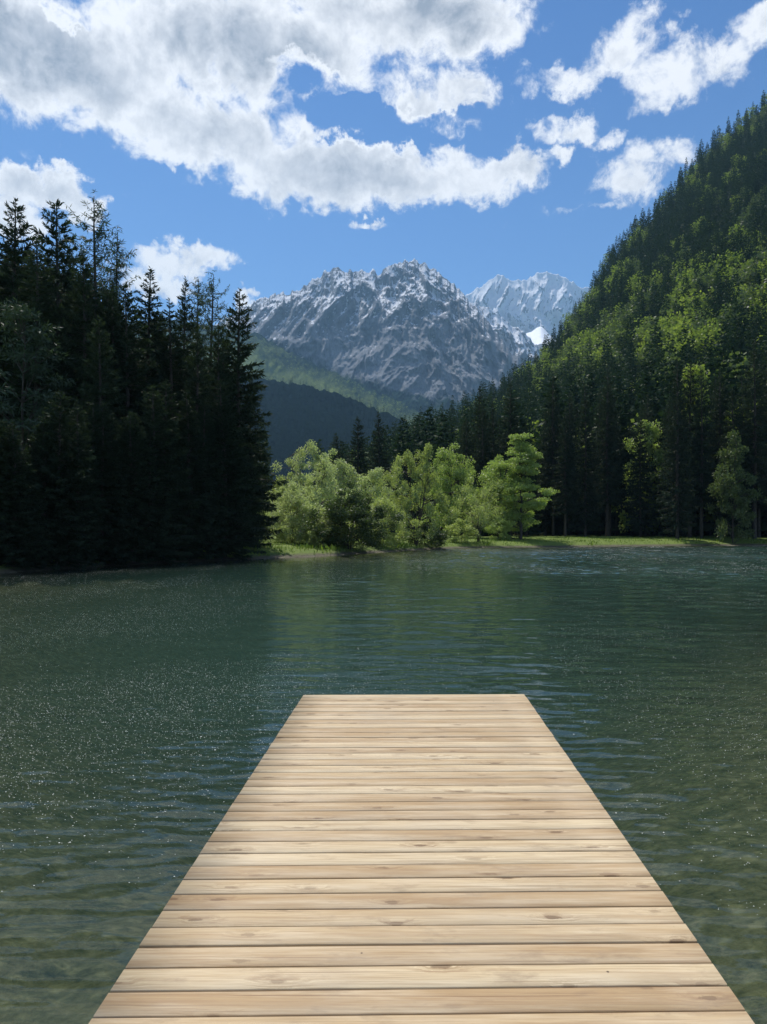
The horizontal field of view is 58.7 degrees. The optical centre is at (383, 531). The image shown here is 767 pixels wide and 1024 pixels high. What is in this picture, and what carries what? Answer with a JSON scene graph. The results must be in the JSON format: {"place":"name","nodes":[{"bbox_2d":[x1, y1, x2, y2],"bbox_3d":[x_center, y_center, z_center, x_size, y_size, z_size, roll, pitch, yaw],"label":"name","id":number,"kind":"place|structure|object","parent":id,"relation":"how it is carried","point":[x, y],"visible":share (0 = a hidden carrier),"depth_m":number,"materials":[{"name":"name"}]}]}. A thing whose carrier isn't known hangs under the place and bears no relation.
{"place":"outdoors","nodes":[
{"label":"outdoors","id":0,"kind":"place"},
{"bbox_2d":[127,320,426,424],"bbox_3d":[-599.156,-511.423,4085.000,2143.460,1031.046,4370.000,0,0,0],"label":"hillside","id":1,"kind":"structure","parent":0,"point":[268,368],"depth_m":3090.91,"materials":[{"name":"plant"}]},
{"bbox_2d":[206,329,424,421],"bbox_3d":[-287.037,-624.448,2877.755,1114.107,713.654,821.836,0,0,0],"label":"broadleaf forest","id":2,"kind":"object","parent":1,"relation":"on","point":[323,380],"visible":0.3,"depth_m":3046.15,"materials":[{"name":"plant"}]},
{"bbox_2d":[234,377,406,529],"bbox_3d":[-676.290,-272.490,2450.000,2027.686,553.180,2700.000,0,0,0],"label":"hillside","id":3,"kind":"structure","parent":0,"point":[289,395],"depth_m":1687.94,"materials":[{"name":"plant"}]},
{"bbox_2d":[241,376,412,484],"bbox_3d":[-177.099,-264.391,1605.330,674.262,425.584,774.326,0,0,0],"label":"spruce forest","id":4,"kind":"object","parent":3,"relation":"on","point":[307,427],"visible":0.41,"depth_m":1626.50,"materials":[{"name":"plant"}]},
{"bbox_2d":[215,258,525,416],"bbox_3d":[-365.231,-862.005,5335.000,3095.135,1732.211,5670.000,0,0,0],"label":"mountain","id":5,"kind":"structure","parent":0,"point":[414,334],"depth_m":3780.88,"materials":[{"name":"stone"}]},
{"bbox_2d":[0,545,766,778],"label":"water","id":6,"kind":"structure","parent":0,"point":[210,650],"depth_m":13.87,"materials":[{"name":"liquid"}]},
{"bbox_2d":[0,532,766,1023],"bbox_3d":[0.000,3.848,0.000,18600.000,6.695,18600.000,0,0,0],"label":"ground","id":7,"kind":"structure","parent":0,"point":[82,904],"depth_m":9.26,"materials":[{"name":"liquid"}]},
{"bbox_2d":[0,198,63,465],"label":"spruce tree","id":8,"kind":"object","parent":7,"relation":"on","point":[14,252],"visible":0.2,"depth_m":52.72,"materials":[{"name":"green plant"}]},
{"bbox_2d":[0,235,77,472],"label":"spruce tree","id":9,"kind":"object","parent":7,"relation":"on","point":[41,300],"visible":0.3,"depth_m":49.70,"materials":[{"name":"green plant"}]},
{"bbox_2d":[0,297,82,470],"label":"pine tree","id":10,"kind":"object","parent":7,"relation":"on","point":[19,313],"visible":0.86,"depth_m":46.00,"materials":[{"name":"green plant"}]},
{"bbox_2d":[17,198,93,435],"bbox_3d":[-26.367,-12.470,55.212,10.505,28.911,11.087,0,0,42],"label":"spruce tree","id":11,"kind":"object","parent":7,"relation":"on","point":[65,259],"visible":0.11,"depth_m":54.68,"materials":[{"name":"green plant"}]},
{"bbox_2d":[23,389,109,570],"bbox_3d":[-18.374,-2.952,38.782,5.474,10.435,5.777,0,0,26],"label":"spruce tree","id":12,"kind":"object","parent":7,"relation":"on","point":[68,450],"visible":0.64,"depth_m":38.47,"materials":[{"name":"green plant"}]},
{"bbox_2d":[36,248,120,469],"bbox_3d":[-22.020,-9.651,49.963,7.592,22.308,7.481,0,0,-31],"label":"spruce tree","id":13,"kind":"object","parent":7,"relation":"on","point":[81,300],"visible":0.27,"depth_m":49.40,"materials":[{"name":"green plant"}]},
{"bbox_2d":[58,400,107,564],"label":"spruce tree","id":14,"kind":"object","parent":7,"relation":"on","point":[89,493],"visible":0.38,"depth_m":39.96,"materials":[{"name":"green plant"}]},
{"bbox_2d":[69,314,131,476],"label":"spruce tree","id":15,"kind":"object","parent":7,"relation":"on","point":[100,392],"visible":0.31,"depth_m":45.71,"materials":[{"name":"green plant"}]},
{"bbox_2d":[47,189,156,420],"bbox_3d":[-22.923,-12.660,54.647,9.778,28.483,9.900,0,0,-42],"label":"larch tree","id":16,"kind":"object","parent":7,"relation":"on","point":[98,234],"visible":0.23,"depth_m":53.82,"materials":[{"name":"green plant"}]},
{"bbox_2d":[75,400,138,562],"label":"spruce tree","id":17,"kind":"object","parent":7,"relation":"on","point":[94,435],"visible":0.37,"depth_m":41.83,"materials":[{"name":"green plant"}]},
{"bbox_2d":[74,285,143,436],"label":"spruce tree","id":18,"kind":"object","parent":7,"relation":"on","point":[104,301],"depth_m":51.55,"materials":[{"name":"green plant"}]},
{"bbox_2d":[79,401,140,565],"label":"spruce tree","id":19,"kind":"object","parent":7,"relation":"on","point":[102,557],"visible":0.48,"depth_m":42.01,"materials":[{"name":"green plant"}]},
{"bbox_2d":[71,292,150,442],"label":"spruce tree","id":20,"kind":"object","parent":7,"relation":"on","point":[111,326],"visible":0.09,"depth_m":50.02,"materials":[{"name":"green plant"}]},
{"bbox_2d":[82,233,160,391],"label":"larch tree","id":21,"kind":"object","parent":7,"relation":"on","point":[118,271],"visible":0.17,"depth_m":57.65,"materials":[{"name":"green plant"}]},
{"bbox_2d":[89,282,164,466],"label":"spruce tree","id":22,"kind":"object","parent":7,"relation":"on","point":[127,348],"visible":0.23,"depth_m":49.79,"materials":[{"name":"green plant"}]},
{"bbox_2d":[127,266,178,433],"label":"spruce tree","id":23,"kind":"object","parent":7,"relation":"on","point":[149,310],"visible":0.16,"depth_m":55.72,"materials":[{"name":"green plant"}]},
{"bbox_2d":[115,384,203,563],"bbox_3d":[-15.392,-3.817,45.889,6.510,12.217,6.169,0,0,-15],"label":"spruce tree","id":24,"kind":"object","parent":7,"relation":"on","point":[154,423],"visible":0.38,"depth_m":45.48,"materials":[{"name":"green plant"}]},
{"bbox_2d":[145,298,200,474],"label":"spruce tree","id":25,"kind":"object","parent":7,"relation":"on","point":[165,373],"visible":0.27,"depth_m":53.81,"materials":[{"name":"green plant"}]},
{"bbox_2d":[168,277,206,448],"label":"spruce tree","id":26,"kind":"object","parent":7,"relation":"on","point":[184,319],"visible":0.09,"depth_m":59.83,"materials":[{"name":"green plant"}]},
{"bbox_2d":[168,330,228,513],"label":"spruce tree","id":27,"kind":"object","parent":7,"relation":"on","point":[202,381],"visible":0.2,"depth_m":51.82,"materials":[{"name":"green plant"}]},
{"bbox_2d":[173,277,224,388],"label":"larch tree","id":28,"kind":"object","parent":7,"relation":"on","point":[197,310],"visible":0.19,"depth_m":65.64,"materials":[{"name":"green plant"}]},
{"bbox_2d":[175,270,254,446],"bbox_3d":[-16.163,-11.104,61.824,8.434,25.370,8.330,0,0,-41],"label":"larch tree","id":29,"kind":"object","parent":7,"relation":"on","point":[211,320],"visible":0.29,"depth_m":61.78,"materials":[{"name":"green plant"}]},
{"bbox_2d":[186,323,256,548],"bbox_3d":[-13.402,-7.485,54.848,6.543,18.859,6.200,0,0,31],"label":"spruce tree","id":30,"kind":"object","parent":7,"relation":"on","point":[216,350],"visible":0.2,"depth_m":54.70,"materials":[{"name":"green plant"}]},
{"bbox_2d":[207,342,256,503],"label":"spruce tree","id":31,"kind":"object","parent":7,"relation":"on","point":[237,398],"visible":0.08,"depth_m":56.18,"materials":[{"name":"green plant"}]},
{"bbox_2d":[201,403,266,559],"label":"spruce tree","id":32,"kind":"object","parent":7,"relation":"on","point":[240,551],"visible":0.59,"depth_m":50.86,"materials":[{"name":"green plant"}]},
{"bbox_2d":[205,288,288,548],"bbox_3d":[-12.192,-9.498,57.672,8.331,22.314,8.443,0,0,44],"label":"spruce tree","id":33,"kind":"object","parent":7,"relation":"on","point":[264,521],"visible":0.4,"depth_m":57.16,"materials":[{"name":"green plant"}]},
{"bbox_2d":[261,482,322,542],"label":"willow bush","id":34,"kind":"object","parent":7,"relation":"on","point":[299,504],"visible":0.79,"depth_m":67.31,"materials":[{"name":"green plant"}]},
{"bbox_2d":[266,439,346,534],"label":"willow tree","id":35,"kind":"object","parent":7,"relation":"on","point":[314,494],"visible":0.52,"depth_m":75.48,"materials":[{"name":"green plant"}]},
{"bbox_2d":[305,512,338,545],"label":"willow bush","id":36,"kind":"object","parent":7,"relation":"on","point":[310,531],"visible":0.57,"depth_m":65.35,"materials":[{"name":"green plant"}]},
{"bbox_2d":[302,448,371,525],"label":"broadleaf tree","id":37,"kind":"object","parent":7,"relation":"on","point":[348,473],"visible":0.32,"depth_m":91.14,"materials":[{"name":"green plant"}]},
{"bbox_2d":[300,478,404,550],"bbox_3d":[-2.802,-1.629,66.415,9.787,7.398,9.398,0,0,0],"label":"willow bush","id":38,"kind":"object","parent":7,"relation":"on","point":[339,510],"visible":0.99,"depth_m":64.45,"materials":[{"name":"green plant"}]},
{"bbox_2d":[345,416,373,534],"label":"spruce tree","id":39,"kind":"object","parent":7,"relation":"on","point":[360,451],"visible":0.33,"depth_m":147.59,"materials":[{"name":"green plant"}]},
{"bbox_2d":[346,466,405,532],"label":"broadleaf tree","id":40,"kind":"object","parent":7,"relation":"on","point":[374,476],"visible":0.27,"depth_m":95.42,"materials":[{"name":"green plant"}]},
{"bbox_2d":[367,411,396,521],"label":"spruce tree","id":41,"kind":"object","parent":7,"relation":"on","point":[378,459],"visible":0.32,"depth_m":159.57,"materials":[{"name":"green plant"}]},
{"bbox_2d":[348,497,420,546],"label":"willow bush","id":42,"kind":"object","parent":7,"relation":"on","point":[393,539],"visible":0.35,"depth_m":73.28,"materials":[{"name":"green plant"}]},
{"bbox_2d":[53,535,766,566],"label":"grass","id":43,"kind":"structure","parent":7,"relation":"on","point":[308,546],"depth_m":93.21,"materials":[{"name":"plant"}]},
{"bbox_2d":[371,442,467,545],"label":"willow tree","id":44,"kind":"object","parent":7,"relation":"on","point":[415,497],"visible":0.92,"depth_m":79.25,"materials":[{"name":"green plant"}]},
{"bbox_2d":[89,694,754,1023],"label":"dock","id":45,"kind":"object","parent":7,"relation":"on","point":[427,859],"visible":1,"depth_m":2.98,"materials":[{"name":"brown wood"}]},
{"bbox_2d":[401,522,450,546],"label":"willow bush","id":46,"kind":"object","parent":7,"relation":"on","point":[440,537],"visible":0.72,"depth_m":80.76,"materials":[{"name":"green plant"}]},
{"bbox_2d":[411,443,477,536],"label":"broadleaf tree","id":47,"kind":"object","parent":7,"relation":"on","point":[447,471],"visible":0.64,"depth_m":106.75,"materials":[{"name":"green plant"}]},
{"bbox_2d":[442,518,478,543],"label":"willow bush","id":48,"kind":"object","parent":7,"relation":"on","point":[454,527],"visible":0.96,"depth_m":89.51,"materials":[{"name":"green plant"}]},
{"bbox_2d":[452,417,479,535],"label":"spruce tree","id":49,"kind":"object","parent":7,"relation":"on","point":[465,447],"visible":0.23,"depth_m":127.62,"materials":[{"name":"green plant"}]},
{"bbox_2d":[449,474,503,541],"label":"broadleaf tree","id":50,"kind":"object","parent":7,"relation":"on","point":[480,511],"visible":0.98,"depth_m":90.80,"materials":[{"name":"green plant"}]},
{"bbox_2d":[463,386,492,527],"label":"spruce tree","id":51,"kind":"object","parent":7,"relation":"on","point":[479,397],"visible":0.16,"depth_m":129.84,"materials":[{"name":"green plant"}]},
{"bbox_2d":[466,405,501,535],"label":"spruce tree","id":52,"kind":"object","parent":7,"relation":"on","point":[479,466],"visible":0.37,"depth_m":122.68,"materials":[{"name":"green plant"}]},
{"bbox_2d":[486,401,502,517],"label":"spruce tree","id":53,"kind":"object","parent":7,"relation":"on","point":[495,431],"visible":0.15,"depth_m":129.40,"materials":[{"name":"green plant"}]},
{"bbox_2d":[484,514,512,540],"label":"willow bush","id":54,"kind":"object","parent":7,"relation":"on","point":[503,522],"visible":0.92,"depth_m":96.54,"materials":[{"name":"green plant"}]},
{"bbox_2d":[465,454,547,537],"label":"broadleaf tree","id":55,"kind":"object","parent":7,"relation":"on","point":[491,473],"visible":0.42,"depth_m":102.30,"materials":[{"name":"green plant"}]},
{"bbox_2d":[494,381,522,535],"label":"spruce tree","id":56,"kind":"object","parent":7,"relation":"on","point":[509,417],"visible":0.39,"depth_m":121.75,"materials":[{"name":"green plant"}]},
{"bbox_2d":[477,432,558,539],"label":"maple tree","id":57,"kind":"object","parent":7,"relation":"on","point":[526,454],"visible":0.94,"depth_m":99.28,"materials":[{"name":"green plant"}]},
{"bbox_2d":[512,420,541,536],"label":"spruce tree","id":58,"kind":"object","parent":7,"relation":"on","point":[530,529],"visible":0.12,"depth_m":117.67,"materials":[{"name":"green plant"}]},
{"bbox_2d":[532,414,562,535],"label":"spruce tree","id":59,"kind":"object","parent":7,"relation":"on","point":[546,518],"visible":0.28,"depth_m":130.34,"materials":[{"name":"green plant"}]},
{"bbox_2d":[537,374,566,535],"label":"spruce tree","id":60,"kind":"object","parent":7,"relation":"on","point":[550,448],"visible":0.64,"depth_m":124.44,"materials":[{"name":"green plant"}]},
{"bbox_2d":[536,395,570,535],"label":"spruce tree","id":61,"kind":"object","parent":7,"relation":"on","point":[560,530],"visible":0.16,"depth_m":132.41,"materials":[{"name":"green plant"}]},
{"bbox_2d":[549,408,581,536],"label":"spruce tree","id":62,"kind":"object","parent":7,"relation":"on","point":[565,466],"visible":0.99,"depth_m":118.25,"materials":[{"name":"green plant"}]},
{"bbox_2d":[559,393,582,534],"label":"spruce tree","id":63,"kind":"object","parent":7,"relation":"on","point":[570,414],"visible":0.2,"depth_m":137.70,"materials":[{"name":"green plant"}]},
{"bbox_2d":[567,383,605,536],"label":"spruce tree","id":64,"kind":"object","parent":7,"relation":"on","point":[586,509],"visible":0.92,"depth_m":120.83,"materials":[{"name":"green plant"}]},
{"bbox_2d":[587,389,613,535],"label":"spruce tree","id":65,"kind":"object","parent":7,"relation":"on","point":[603,513],"visible":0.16,"depth_m":136.22,"materials":[{"name":"green plant"}]},
{"bbox_2d":[590,364,624,535],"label":"spruce tree","id":66,"kind":"object","parent":7,"relation":"on","point":[609,462],"visible":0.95,"depth_m":122.85,"materials":[{"name":"green plant"}]},
{"bbox_2d":[587,376,631,536],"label":"spruce tree","id":67,"kind":"object","parent":7,"relation":"on","point":[623,486],"visible":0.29,"depth_m":127.48,"materials":[{"name":"green plant"}]},
{"bbox_2d":[623,407,656,536],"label":"spruce tree","id":68,"kind":"object","parent":7,"relation":"on","point":[639,525],"visible":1,"depth_m":121.80,"materials":[{"name":"green plant"}]},
{"bbox_2d":[611,419,675,535],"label":"broadleaf tree","id":69,"kind":"object","parent":7,"relation":"on","point":[659,457],"visible":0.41,"depth_m":127.00,"materials":[{"name":"green plant"}]},
{"bbox_2d":[631,410,658,535],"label":"spruce tree","id":70,"kind":"object","parent":7,"relation":"on","point":[653,469],"visible":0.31,"depth_m":127.46,"materials":[{"name":"green plant"}]},
{"bbox_2d":[652,396,687,535],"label":"spruce tree","id":71,"kind":"object","parent":7,"relation":"on","point":[666,420],"visible":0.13,"depth_m":126.64,"materials":[{"name":"green plant"}]},
{"bbox_2d":[655,357,698,538],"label":"spruce tree","id":72,"kind":"object","parent":7,"relation":"on","point":[677,505],"visible":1,"depth_m":107.95,"materials":[{"name":"green plant"}]},
{"bbox_2d":[652,393,705,536],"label":"spruce tree","id":73,"kind":"object","parent":7,"relation":"on","point":[681,533],"visible":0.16,"depth_m":119.85,"materials":[{"name":"green plant"}]},
{"bbox_2d":[658,361,717,534],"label":"broadleaf tree","id":74,"kind":"object","parent":7,"relation":"on","point":[698,368],"visible":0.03,"depth_m":131.80,"materials":[{"name":"green plant"}]},
{"bbox_2d":[664,361,713,537],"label":"spruce tree","id":75,"kind":"object","parent":7,"relation":"on","point":[689,395],"visible":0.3,"depth_m":115.51,"materials":[{"name":"green plant"}]},
{"bbox_2d":[682,366,720,537],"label":"spruce tree","id":76,"kind":"object","parent":7,"relation":"on","point":[701,462],"visible":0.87,"depth_m":112.41,"materials":[{"name":"green plant"}]},
{"bbox_2d":[704,369,735,536],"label":"spruce tree","id":77,"kind":"object","parent":7,"relation":"on","point":[719,407],"visible":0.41,"depth_m":117.05,"materials":[{"name":"green plant"}]},
{"bbox_2d":[708,387,755,537],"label":"spruce tree","id":78,"kind":"object","parent":7,"relation":"on","point":[732,407],"visible":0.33,"depth_m":112.27,"materials":[{"name":"green plant"}]},
{"bbox_2d":[704,429,766,543],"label":"broadleaf tree","id":79,"kind":"object","parent":7,"relation":"on","point":[723,479],"visible":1,"depth_m":104.97,"materials":[{"name":"green plant"}]},
{"bbox_2d":[734,340,766,538],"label":"spruce tree","id":80,"kind":"object","parent":7,"relation":"on","point":[752,431],"visible":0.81,"depth_m":112.26,"materials":[{"name":"green plant"}]},
{"bbox_2d":[0,546,766,914],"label":"pollen","id":81,"kind":"object","parent":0,"point":[292,670],"visible":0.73,"depth_m":8.83,"materials":[{"name":"white"}]},
{"bbox_2d":[0,0,766,324],"label":"sky","id":82,"kind":"structure","parent":0,"point":[269,146],"materials":[{"name":"blue"}]},
{"bbox_2d":[470,302,540,365],"bbox_3d":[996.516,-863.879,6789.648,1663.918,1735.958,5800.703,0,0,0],"label":"mountain","id":83,"kind":"structure","parent":0,"point":[519,343],"depth_m":4866.23,"materials":[{"name":"stone"}]},
{"bbox_2d":[465,271,590,337],"bbox_3d":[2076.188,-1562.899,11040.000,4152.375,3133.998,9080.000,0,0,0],"label":"mountain","id":84,"kind":"structure","parent":0,"point":[546,300],"depth_m":7933.76,"materials":[{"name":"stone"}]},
{"bbox_2d":[526,327,555,351],"bbox_3d":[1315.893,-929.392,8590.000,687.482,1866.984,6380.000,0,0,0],"label":"snow field","id":85,"kind":"structure","parent":0,"point":[536,335],"depth_m":5917.55,"materials":[{"name":"snow"}]},
{"bbox_2d":[388,112,766,531],"bbox_3d":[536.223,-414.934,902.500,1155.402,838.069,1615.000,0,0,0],"label":"hillside","id":86,"kind":"structure","parent":0,"point":[707,526],"depth_m":139.13,"materials":[{"name":"plant"}]},
{"bbox_2d":[387,425,418,533],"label":"spruce tree","id":87,"kind":"object","parent":86,"relation":"on","point":[404,447],"visible":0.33,"depth_m":176.03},
{"bbox_2d":[412,408,443,484],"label":"spruce tree","id":88,"kind":"object","parent":86,"relation":"on","point":[428,427],"visible":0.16,"depth_m":197.46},
{"bbox_2d":[419,414,455,530],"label":"spruce tree","id":89,"kind":"object","parent":86,"relation":"on","point":[440,441],"visible":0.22,"depth_m":163.47,"materials":[{"name":"plant"}]},
{"bbox_2d":[311,94,766,473],"bbox_3d":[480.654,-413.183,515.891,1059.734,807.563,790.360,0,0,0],"label":"broadleaf forest","id":90,"kind":"object","parent":86,"relation":"on","point":[622,317],"visible":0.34,"depth_m":504.50,"materials":[{"name":"plant"}]},
{"bbox_2d":[312,90,766,523],"bbox_3d":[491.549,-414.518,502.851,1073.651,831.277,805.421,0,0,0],"label":"spruce forest","id":91,"kind":"object","parent":86,"relation":"on","point":[531,400],"visible":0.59,"depth_m":499.61,"materials":[{"name":"plant"}]},
{"bbox_2d":[530,377,582,534],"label":"spruce tree","id":92,"kind":"object","parent":86,"relation":"on","point":[537,434],"visible":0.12,"depth_m":143.88,"materials":[{"name":"plant"}]},
{"bbox_2d":[562,373,586,427],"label":"spruce tree","id":93,"kind":"object","parent":86,"relation":"on","point":[566,398],"visible":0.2,"depth_m":214.48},
{"bbox_2d":[604,395,632,525],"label":"spruce tree","id":94,"kind":"object","parent":86,"relation":"on","point":[623,421],"visible":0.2,"depth_m":138.06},
{"bbox_2d":[602,323,641,359],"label":"broadleaf tree","id":95,"kind":"object","parent":86,"relation":"on","point":[616,342],"visible":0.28,"depth_m":366.14,"materials":[{"name":"plant"}]},
{"bbox_2d":[632,364,657,438],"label":"spruce tree","id":96,"kind":"object","parent":86,"relation":"on","point":[646,383],"visible":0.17,"depth_m":183.39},
{"bbox_2d":[628,385,661,484],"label":"spruce tree","id":97,"kind":"object","parent":86,"relation":"on","point":[656,407],"visible":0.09,"depth_m":142.73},
{"bbox_2d":[657,362,688,432],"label":"spruce tree","id":98,"kind":"object","parent":86,"relation":"on","point":[664,398],"visible":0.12,"depth_m":136.65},
{"bbox_2d":[677,287,716,317],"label":"broadleaf tree","id":99,"kind":"object","parent":86,"relation":"on","point":[689,299],"visible":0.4,"depth_m":368.32,"materials":[{"name":"plant"}]},
{"bbox_2d":[693,325,724,362],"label":"broadleaf tree","id":100,"kind":"object","parent":86,"relation":"on","point":[714,331],"visible":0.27,"depth_m":279.31,"materials":[{"name":"plant"}]},
{"bbox_2d":[693,357,740,523],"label":"spruce tree","id":101,"kind":"object","parent":86,"relation":"on","point":[718,365],"visible":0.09,"depth_m":131.57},
{"bbox_2d":[707,350,766,404],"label":"broadleaf tree","id":102,"kind":"object","parent":86,"relation":"on","point":[745,361],"visible":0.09,"depth_m":175.28,"materials":[{"name":"plant"}]},
{"bbox_2d":[727,317,749,376],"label":"spruce tree","id":103,"kind":"object","parent":86,"relation":"on","point":[742,344],"visible":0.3,"depth_m":221.51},
{"bbox_2d":[720,283,763,319],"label":"broadleaf tree","id":104,"kind":"object","parent":86,"relation":"on","point":[744,295],"visible":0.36,"depth_m":321.86,"materials":[{"name":"plant"}]},
{"bbox_2d":[730,259,765,290],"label":"broadleaf tree","id":105,"kind":"object","parent":86,"relation":"on","point":[751,275],"visible":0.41,"depth_m":355.22,"materials":[{"name":"plant"}]},
{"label":"hillside","id":106,"kind":"structure","parent":0,"visible":0},
{"bbox_2d":[2,232,276,534],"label":"spruce forest","id":107,"kind":"object","parent":106,"relation":"on","point":[265,463],"depth_m":130.98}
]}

